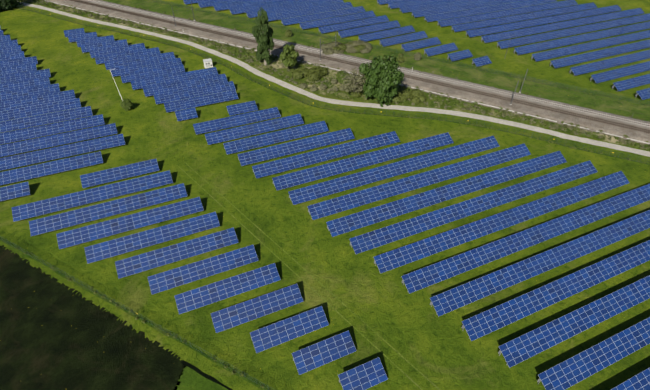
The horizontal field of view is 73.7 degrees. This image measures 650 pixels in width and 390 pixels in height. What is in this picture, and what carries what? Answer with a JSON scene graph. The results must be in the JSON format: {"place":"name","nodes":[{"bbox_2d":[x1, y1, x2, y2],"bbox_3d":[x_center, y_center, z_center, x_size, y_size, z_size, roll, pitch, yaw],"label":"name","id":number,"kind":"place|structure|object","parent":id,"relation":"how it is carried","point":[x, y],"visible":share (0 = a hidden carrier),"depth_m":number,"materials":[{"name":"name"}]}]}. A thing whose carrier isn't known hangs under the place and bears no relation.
{"place":"outdoors","nodes":[
{"label":"outdoors","id":0,"kind":"place"},
{"bbox_2d":[0,245,185,389],"bbox_3d":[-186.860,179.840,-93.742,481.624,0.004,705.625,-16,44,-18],"label":"dark field","id":1,"kind":"structure","parent":0,"point":[55,334],"depth_m":83.03,"materials":[{"name":"green plant"}]},
{"bbox_2d":[174,365,227,389],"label":"bright field","id":2,"kind":"structure","parent":0,"point":[190,379],"depth_m":77.75,"materials":[{"name":"green plant"}]},
{"bbox_2d":[181,360,232,389],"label":"ditch","id":3,"kind":"object","parent":2,"relation":"on","point":[200,372],"visible":1,"depth_m":78.92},
{"bbox_2d":[0,0,649,389],"bbox_3d":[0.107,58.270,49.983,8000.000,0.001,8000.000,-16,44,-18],"label":"ground","id":4,"kind":"structure","parent":0,"point":[440,352],"depth_m":107.19,"materials":[{"name":"green plant"}]},
{"bbox_2d":[203,58,212,67],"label":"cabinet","id":5,"kind":"object","parent":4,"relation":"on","point":[207,63],"visible":1,"depth_m":174.35,"materials":[{"name":"metal"}]},
{"bbox_2d":[177,162,439,389],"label":"tracks","id":6,"kind":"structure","parent":4,"relation":"on","point":[312,288],"depth_m":93.51},
{"bbox_2d":[0,1,646,389],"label":"solar supports","id":7,"kind":"object","parent":4,"relation":"on","point":[424,53],"visible":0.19,"depth_m":163.82,"materials":[{"name":"metal"}]},
{"bbox_2d":[0,0,649,389],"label":"solar panels","id":8,"kind":"object","parent":7,"relation":"on","point":[24,82],"visible":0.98,"depth_m":117.08,"materials":[{"name":"blue glass"}]},
{"bbox_2d":[0,0,649,144],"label":"shrubs","id":9,"kind":"object","parent":4,"relation":"on","point":[315,73],"visible":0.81,"depth_m":169.44,"materials":[{"name":"green plant"}]},
{"bbox_2d":[0,0,649,387],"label":"fence posts","id":10,"kind":"object","parent":4,"relation":"on","point":[274,90],"visible":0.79,"depth_m":147.62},
{"bbox_2d":[4,0,649,389],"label":"fence","id":11,"kind":"object","parent":10,"relation":"attached to","point":[348,110],"visible":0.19,"depth_m":155.59,"materials":[{"name":"grey metal"}]},
{"bbox_2d":[20,0,649,150],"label":"verge","id":12,"kind":"structure","parent":4,"relation":"on","point":[341,93],"depth_m":163.01,"materials":[{"name":"green plant"}]},
{"bbox_2d":[252,7,273,64],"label":"birch tree","id":13,"kind":"object","parent":12,"relation":"on","point":[262,31],"visible":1,"depth_m":169.09,"materials":[{"name":"green plant"}]},
{"bbox_2d":[280,44,298,68],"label":"tree","id":14,"kind":"object","parent":12,"relation":"on","point":[289,55],"visible":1,"depth_m":170.32,"materials":[{"name":"green plant"}]},
{"bbox_2d":[340,68,365,92],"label":"bush","id":15,"kind":"object","parent":12,"relation":"on","point":[353,79],"visible":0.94,"depth_m":154.15,"materials":[{"name":"green plant"}]},
{"bbox_2d":[359,53,403,106],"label":"willow tree","id":16,"kind":"object","parent":12,"relation":"on","point":[384,78],"visible":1,"depth_m":149.18,"materials":[{"name":"green plant"}]},
{"bbox_2d":[46,0,649,144],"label":"rail ballast","id":17,"kind":"structure","parent":4,"relation":"on","point":[589,124],"depth_m":165.59,"materials":[{"name":"grey gravel"}]},
{"bbox_2d":[44,0,649,143],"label":"rail tracks","id":18,"kind":"object","parent":17,"relation":"on","point":[253,41],"visible":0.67,"depth_m":172.47,"materials":[{"name":"metal"}]},
{"bbox_2d":[65,0,649,115],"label":"catenary masts","id":19,"kind":"object","parent":4,"relation":"on","point":[391,54],"visible":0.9,"depth_m":173.38,"materials":[{"name":"metal"}]},
{"bbox_2d":[110,31,632,117],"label":"poles","id":20,"kind":"object","parent":4,"relation":"on","point":[412,69],"visible":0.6,"depth_m":151.37,"materials":[{"name":"metal"}]},
{"bbox_2d":[102,0,649,120],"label":"embankment","id":21,"kind":"structure","parent":4,"relation":"on","point":[563,93],"depth_m":177.03,"materials":[{"name":"green plant"}]},
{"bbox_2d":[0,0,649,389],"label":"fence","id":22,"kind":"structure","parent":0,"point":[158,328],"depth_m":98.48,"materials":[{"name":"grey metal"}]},
{"bbox_2d":[9,2,649,156],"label":"gravel path","id":23,"kind":"structure","parent":0,"point":[421,109],"depth_m":154.37,"materials":[{"name":"beige gravel"}]}
]}

